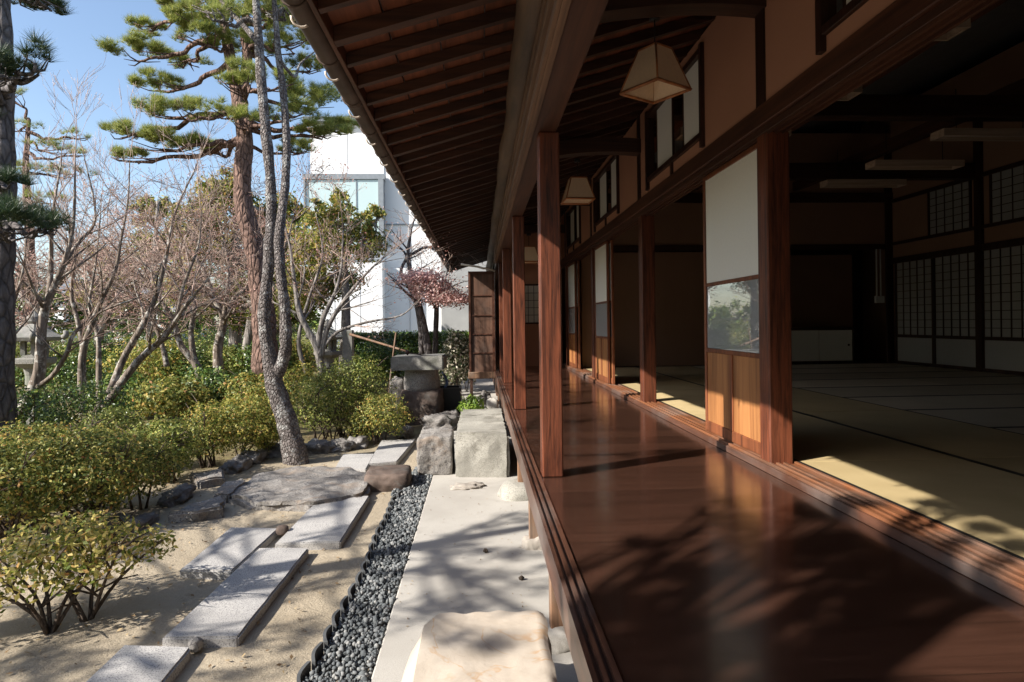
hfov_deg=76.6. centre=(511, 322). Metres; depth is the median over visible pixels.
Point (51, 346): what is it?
garden shrub
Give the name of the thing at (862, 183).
ceiling light
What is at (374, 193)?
window frame
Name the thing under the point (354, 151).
white building
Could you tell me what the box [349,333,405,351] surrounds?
bamboo rail
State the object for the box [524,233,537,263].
hanging lamp
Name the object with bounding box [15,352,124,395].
garden shrub
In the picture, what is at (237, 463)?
border rock
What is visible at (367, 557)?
edging tile
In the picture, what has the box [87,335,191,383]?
garden shrub
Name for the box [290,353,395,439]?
clipped shrub
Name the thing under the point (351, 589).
edging tile
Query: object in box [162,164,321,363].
background tree
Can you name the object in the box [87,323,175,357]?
garden shrub
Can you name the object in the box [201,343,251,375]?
garden shrub
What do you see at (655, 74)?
hanging lamp
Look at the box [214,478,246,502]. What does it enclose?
border rock
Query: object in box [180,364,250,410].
garden shrub
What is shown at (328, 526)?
granite slab
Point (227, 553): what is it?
granite slab
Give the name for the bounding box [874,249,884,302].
wall conduit
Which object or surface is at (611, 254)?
sliding door
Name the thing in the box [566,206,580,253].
transom window
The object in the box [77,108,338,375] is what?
bare maple
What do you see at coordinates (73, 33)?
sky
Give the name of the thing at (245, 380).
garden shrub
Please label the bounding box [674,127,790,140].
ceiling light
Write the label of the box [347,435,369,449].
border rock
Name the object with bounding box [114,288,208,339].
distant house
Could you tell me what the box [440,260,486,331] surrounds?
garden wall
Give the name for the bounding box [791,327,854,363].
cabinet
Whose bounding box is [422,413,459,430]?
basin rock
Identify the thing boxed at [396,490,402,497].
edging tile
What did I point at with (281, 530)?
pebble
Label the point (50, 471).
clipped shrub
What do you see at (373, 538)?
edging tile
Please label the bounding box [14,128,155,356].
bare maple
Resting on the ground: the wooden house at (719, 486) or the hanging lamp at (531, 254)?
the wooden house at (719, 486)
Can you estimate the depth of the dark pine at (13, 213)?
6.84 m
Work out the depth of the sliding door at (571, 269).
11.20 m
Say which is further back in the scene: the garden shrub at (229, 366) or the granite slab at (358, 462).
the garden shrub at (229, 366)
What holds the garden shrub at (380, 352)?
on the ground
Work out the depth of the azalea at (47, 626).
3.09 m
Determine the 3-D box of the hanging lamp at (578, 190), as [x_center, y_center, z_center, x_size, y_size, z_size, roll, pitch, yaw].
[0.625,-1.355,6.190,0.290,0.410,0.290,-1,0,-6]
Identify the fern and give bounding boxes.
[457,392,487,414]
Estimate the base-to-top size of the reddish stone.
0.228 m
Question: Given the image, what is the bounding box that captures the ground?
[0,328,467,681]
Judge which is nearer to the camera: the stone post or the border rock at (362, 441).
the border rock at (362, 441)
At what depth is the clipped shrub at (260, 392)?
9.33 m
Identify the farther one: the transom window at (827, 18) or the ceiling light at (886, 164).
the ceiling light at (886, 164)
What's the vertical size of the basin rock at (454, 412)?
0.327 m
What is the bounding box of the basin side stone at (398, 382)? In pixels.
[389,376,403,418]
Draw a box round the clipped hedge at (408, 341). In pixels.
[354,328,468,377]
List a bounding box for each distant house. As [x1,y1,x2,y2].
[19,279,110,341]
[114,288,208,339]
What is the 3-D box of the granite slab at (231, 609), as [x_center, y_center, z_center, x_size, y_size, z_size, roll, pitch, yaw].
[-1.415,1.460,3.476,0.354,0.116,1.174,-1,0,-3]
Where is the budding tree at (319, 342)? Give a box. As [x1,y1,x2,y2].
[247,126,456,375]
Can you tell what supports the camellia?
on the ground
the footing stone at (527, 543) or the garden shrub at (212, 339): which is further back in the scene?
the garden shrub at (212, 339)
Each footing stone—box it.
[497,479,527,501]
[521,535,541,549]
[545,617,569,653]
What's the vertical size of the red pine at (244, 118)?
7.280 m
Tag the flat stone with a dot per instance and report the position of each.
(299, 489)
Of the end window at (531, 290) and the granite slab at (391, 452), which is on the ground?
the granite slab at (391, 452)
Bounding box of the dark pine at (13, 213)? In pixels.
[0,0,80,451]
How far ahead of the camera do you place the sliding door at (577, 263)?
10.72 m
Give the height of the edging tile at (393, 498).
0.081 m
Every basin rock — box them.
[394,425,413,438]
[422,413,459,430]
[438,409,459,416]
[478,390,491,404]
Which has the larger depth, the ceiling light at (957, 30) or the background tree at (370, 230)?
the background tree at (370, 230)
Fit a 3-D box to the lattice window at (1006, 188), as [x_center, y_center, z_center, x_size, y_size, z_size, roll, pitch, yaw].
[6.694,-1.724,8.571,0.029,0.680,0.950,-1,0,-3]
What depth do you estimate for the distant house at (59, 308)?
58.29 m
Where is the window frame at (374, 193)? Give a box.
[302,174,385,249]
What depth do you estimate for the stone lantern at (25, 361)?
9.83 m
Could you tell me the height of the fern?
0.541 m
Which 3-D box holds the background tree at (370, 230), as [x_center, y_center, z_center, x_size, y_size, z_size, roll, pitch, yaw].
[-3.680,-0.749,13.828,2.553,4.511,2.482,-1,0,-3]
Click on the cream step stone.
(500, 646)
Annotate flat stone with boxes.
[228,466,370,511]
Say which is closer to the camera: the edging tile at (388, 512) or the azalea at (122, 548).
the azalea at (122, 548)
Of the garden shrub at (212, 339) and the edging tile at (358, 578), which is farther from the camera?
the garden shrub at (212, 339)
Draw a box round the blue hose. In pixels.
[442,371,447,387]
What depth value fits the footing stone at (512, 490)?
5.12 m
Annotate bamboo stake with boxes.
[387,332,396,397]
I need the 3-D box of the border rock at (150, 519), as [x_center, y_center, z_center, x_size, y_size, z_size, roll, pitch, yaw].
[-2.649,1.432,4.606,0.139,0.115,0.509,-1,0,-3]
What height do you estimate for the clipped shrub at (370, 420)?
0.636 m
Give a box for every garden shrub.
[15,342,67,392]
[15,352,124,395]
[16,328,78,359]
[49,326,117,361]
[55,336,136,385]
[70,369,161,418]
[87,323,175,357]
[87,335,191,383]
[122,375,218,420]
[137,324,214,361]
[149,345,226,379]
[172,328,243,355]
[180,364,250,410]
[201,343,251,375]
[207,370,289,409]
[225,334,296,382]
[278,336,316,383]
[279,326,339,369]
[334,347,367,383]
[354,333,404,386]
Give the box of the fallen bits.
[400,485,522,626]
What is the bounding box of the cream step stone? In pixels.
[401,610,556,681]
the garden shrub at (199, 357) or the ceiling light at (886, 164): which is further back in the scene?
the garden shrub at (199, 357)
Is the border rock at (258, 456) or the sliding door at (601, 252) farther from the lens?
the sliding door at (601, 252)
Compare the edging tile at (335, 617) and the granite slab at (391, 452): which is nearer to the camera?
the edging tile at (335, 617)
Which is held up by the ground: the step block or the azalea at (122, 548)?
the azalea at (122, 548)
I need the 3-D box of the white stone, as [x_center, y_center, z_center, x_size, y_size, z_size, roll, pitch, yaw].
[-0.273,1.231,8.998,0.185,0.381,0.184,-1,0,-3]
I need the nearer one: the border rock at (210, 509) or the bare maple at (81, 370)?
the border rock at (210, 509)
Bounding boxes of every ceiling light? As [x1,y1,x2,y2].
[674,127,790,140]
[820,150,906,187]
[838,86,862,100]
[865,126,964,169]
[930,89,1023,140]
[934,18,970,40]
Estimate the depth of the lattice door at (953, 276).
9.75 m
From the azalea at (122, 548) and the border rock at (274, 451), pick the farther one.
the border rock at (274, 451)
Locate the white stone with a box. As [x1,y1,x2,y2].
[486,398,498,408]
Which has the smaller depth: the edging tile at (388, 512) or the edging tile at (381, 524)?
the edging tile at (381, 524)
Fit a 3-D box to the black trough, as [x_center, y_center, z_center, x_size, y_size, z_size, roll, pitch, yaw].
[-0.951,1.204,9.879,0.359,0.456,0.430,-1,0,-3]
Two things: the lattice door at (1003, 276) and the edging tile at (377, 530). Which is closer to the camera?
the edging tile at (377, 530)
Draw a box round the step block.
[455,408,509,477]
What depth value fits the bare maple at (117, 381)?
8.11 m
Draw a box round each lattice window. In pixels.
[927,180,971,234]
[989,165,1023,222]
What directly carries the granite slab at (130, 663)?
on the ground
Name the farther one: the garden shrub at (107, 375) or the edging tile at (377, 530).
the garden shrub at (107, 375)
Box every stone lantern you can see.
[15,311,69,424]
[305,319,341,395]
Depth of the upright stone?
5.99 m
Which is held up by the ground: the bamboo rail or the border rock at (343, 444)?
the border rock at (343, 444)
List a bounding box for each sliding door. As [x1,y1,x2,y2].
[567,261,576,367]
[576,261,580,368]
[594,241,609,383]
[609,240,614,383]
[702,143,760,454]
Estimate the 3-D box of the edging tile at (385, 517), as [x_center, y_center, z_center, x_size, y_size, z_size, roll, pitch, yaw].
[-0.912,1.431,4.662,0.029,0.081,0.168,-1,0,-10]
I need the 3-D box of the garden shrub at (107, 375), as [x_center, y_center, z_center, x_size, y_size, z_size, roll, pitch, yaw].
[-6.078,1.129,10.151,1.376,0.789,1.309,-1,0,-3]
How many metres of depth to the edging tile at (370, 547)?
3.98 m
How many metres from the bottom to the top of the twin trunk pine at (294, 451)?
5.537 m
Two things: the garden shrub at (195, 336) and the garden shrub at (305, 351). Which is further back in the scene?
the garden shrub at (195, 336)
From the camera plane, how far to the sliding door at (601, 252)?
8.47 m
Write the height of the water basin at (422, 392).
1.131 m
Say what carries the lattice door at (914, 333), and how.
in the wooden house at (719, 486)
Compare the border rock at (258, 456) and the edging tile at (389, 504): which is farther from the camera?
the border rock at (258, 456)
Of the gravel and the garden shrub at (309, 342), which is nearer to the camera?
the gravel
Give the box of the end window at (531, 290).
[525,284,538,323]
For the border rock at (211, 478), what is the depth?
5.83 m
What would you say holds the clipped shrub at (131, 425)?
on the ground
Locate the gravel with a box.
[303,467,432,681]
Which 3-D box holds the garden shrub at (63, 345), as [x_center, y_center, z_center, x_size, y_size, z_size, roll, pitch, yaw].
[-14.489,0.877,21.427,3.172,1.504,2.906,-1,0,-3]
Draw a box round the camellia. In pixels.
[438,328,475,390]
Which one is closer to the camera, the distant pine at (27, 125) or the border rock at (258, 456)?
the border rock at (258, 456)
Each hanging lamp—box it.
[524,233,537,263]
[560,158,595,204]
[619,17,691,104]
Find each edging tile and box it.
[297,661,310,681]
[311,642,323,669]
[323,625,331,651]
[331,609,339,631]
[340,595,347,616]
[348,583,355,602]
[355,571,361,592]
[360,561,366,577]
[365,551,369,567]
[368,542,373,558]
[371,534,375,549]
[375,527,379,542]
[379,519,383,531]
[383,513,386,524]
[386,507,389,519]
[388,501,391,510]
[390,495,395,504]
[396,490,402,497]
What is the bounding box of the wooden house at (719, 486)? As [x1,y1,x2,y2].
[281,0,1023,681]
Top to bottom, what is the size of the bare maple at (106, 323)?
4.333 m
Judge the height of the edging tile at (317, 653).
0.083 m
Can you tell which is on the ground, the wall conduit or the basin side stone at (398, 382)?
the basin side stone at (398, 382)
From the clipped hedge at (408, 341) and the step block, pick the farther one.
the clipped hedge at (408, 341)
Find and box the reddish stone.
[364,465,411,491]
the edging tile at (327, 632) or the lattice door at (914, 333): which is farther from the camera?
the lattice door at (914, 333)
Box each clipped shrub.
[0,418,182,550]
[9,378,149,439]
[64,400,209,482]
[180,390,279,468]
[224,360,335,423]
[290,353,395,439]
[341,392,416,444]
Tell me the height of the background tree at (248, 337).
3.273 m
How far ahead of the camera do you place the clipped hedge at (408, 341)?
16.92 m
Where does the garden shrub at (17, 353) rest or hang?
on the ground
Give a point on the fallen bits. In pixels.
(468, 570)
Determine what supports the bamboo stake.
on the ground
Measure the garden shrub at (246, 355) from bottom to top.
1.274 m
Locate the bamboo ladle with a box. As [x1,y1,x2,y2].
[405,350,429,355]
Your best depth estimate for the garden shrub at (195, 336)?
21.36 m
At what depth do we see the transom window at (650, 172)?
4.99 m
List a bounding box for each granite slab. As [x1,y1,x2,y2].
[86,645,190,681]
[162,548,308,647]
[180,527,277,579]
[275,496,368,549]
[336,454,373,471]
[368,439,415,466]
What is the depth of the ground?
3.38 m
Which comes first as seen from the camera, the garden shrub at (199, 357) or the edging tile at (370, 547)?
the edging tile at (370, 547)
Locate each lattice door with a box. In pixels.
[895,258,933,363]
[933,253,975,366]
[983,245,1023,371]
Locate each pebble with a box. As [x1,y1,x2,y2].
[187,636,202,652]
[276,525,288,535]
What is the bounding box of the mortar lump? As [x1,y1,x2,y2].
[450,481,485,489]
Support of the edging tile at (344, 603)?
on the ground
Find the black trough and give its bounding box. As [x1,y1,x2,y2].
[440,385,461,413]
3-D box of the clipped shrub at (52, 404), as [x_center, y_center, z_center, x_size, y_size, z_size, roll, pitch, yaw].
[-5.371,1.095,7.726,1.340,0.839,1.817,-1,0,38]
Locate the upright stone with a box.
[416,427,454,475]
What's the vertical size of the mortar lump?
0.070 m
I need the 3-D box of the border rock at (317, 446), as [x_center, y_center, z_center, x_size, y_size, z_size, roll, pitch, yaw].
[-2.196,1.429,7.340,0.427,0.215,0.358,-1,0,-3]
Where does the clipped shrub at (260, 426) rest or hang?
on the ground
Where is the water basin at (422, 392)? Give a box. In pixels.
[390,354,446,424]
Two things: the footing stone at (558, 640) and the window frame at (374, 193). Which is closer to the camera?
the footing stone at (558, 640)
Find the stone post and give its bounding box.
[342,330,354,387]
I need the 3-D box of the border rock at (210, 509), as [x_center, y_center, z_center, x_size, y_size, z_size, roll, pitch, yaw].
[-2.369,1.446,4.881,0.400,0.168,0.382,-1,0,-28]
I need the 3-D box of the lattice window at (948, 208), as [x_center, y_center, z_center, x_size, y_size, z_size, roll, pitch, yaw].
[6.630,-1.723,9.844,0.029,0.680,0.900,-1,0,-3]
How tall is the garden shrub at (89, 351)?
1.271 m
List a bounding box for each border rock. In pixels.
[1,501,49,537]
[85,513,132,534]
[121,511,158,537]
[155,483,196,507]
[167,496,224,522]
[189,468,224,488]
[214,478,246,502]
[218,454,252,474]
[240,449,267,463]
[258,442,281,457]
[305,438,335,453]
[330,438,355,452]
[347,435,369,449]
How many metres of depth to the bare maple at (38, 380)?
7.51 m
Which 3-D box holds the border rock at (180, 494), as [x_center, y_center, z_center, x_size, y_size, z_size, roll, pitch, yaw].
[-2.769,1.432,5.380,0.214,0.143,0.557,-1,0,-3]
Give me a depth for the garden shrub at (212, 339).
21.64 m
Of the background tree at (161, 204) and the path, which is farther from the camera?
the background tree at (161, 204)
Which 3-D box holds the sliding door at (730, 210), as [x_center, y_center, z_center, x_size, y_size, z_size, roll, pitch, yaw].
[1.401,-0.134,4.133,0.030,1.785,0.945,-1,0,-3]
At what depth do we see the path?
3.73 m
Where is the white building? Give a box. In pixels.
[302,116,440,350]
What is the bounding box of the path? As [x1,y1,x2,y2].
[371,379,578,681]
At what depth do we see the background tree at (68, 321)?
25.06 m
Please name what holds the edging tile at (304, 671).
on the ground
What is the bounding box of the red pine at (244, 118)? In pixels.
[91,0,359,375]
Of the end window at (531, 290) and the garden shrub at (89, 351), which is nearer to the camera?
the end window at (531, 290)
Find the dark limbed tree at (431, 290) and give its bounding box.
[360,207,487,353]
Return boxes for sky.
[11,0,352,328]
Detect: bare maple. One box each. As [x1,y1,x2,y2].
[10,57,244,425]
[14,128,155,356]
[14,173,220,366]
[18,140,247,380]
[36,81,193,416]
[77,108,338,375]
[100,84,297,412]
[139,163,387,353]
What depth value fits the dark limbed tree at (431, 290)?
12.85 m
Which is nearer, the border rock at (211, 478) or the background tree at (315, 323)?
the border rock at (211, 478)
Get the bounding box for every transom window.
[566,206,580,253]
[593,155,619,231]
[644,42,704,190]
[815,0,868,54]
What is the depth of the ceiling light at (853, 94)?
5.27 m
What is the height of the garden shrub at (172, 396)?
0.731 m
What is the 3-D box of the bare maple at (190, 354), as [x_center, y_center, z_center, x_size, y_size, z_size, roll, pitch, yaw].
[-6.486,-0.989,11.277,3.453,4.326,3.771,-1,0,-35]
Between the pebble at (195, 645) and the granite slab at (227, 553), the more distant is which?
the granite slab at (227, 553)
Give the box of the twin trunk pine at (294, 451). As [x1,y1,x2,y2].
[184,0,314,465]
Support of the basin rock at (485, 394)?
on the ground
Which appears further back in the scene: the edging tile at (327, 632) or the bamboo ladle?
the bamboo ladle
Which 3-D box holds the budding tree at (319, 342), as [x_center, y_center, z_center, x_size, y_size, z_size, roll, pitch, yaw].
[-2.356,-1.042,9.325,3.118,3.649,1.770,-1,0,-3]
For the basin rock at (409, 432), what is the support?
on the ground
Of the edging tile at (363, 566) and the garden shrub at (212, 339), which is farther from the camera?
the garden shrub at (212, 339)
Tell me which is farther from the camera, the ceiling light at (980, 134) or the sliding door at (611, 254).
the sliding door at (611, 254)
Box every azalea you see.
[0,510,135,634]
[42,508,177,621]
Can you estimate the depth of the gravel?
3.30 m
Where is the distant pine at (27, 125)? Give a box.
[15,86,98,317]
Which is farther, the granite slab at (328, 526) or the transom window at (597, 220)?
the transom window at (597, 220)
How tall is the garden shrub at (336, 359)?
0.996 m
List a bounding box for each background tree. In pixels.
[15,280,183,356]
[63,195,213,366]
[66,300,335,348]
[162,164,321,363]
[197,259,332,354]
[274,185,394,383]

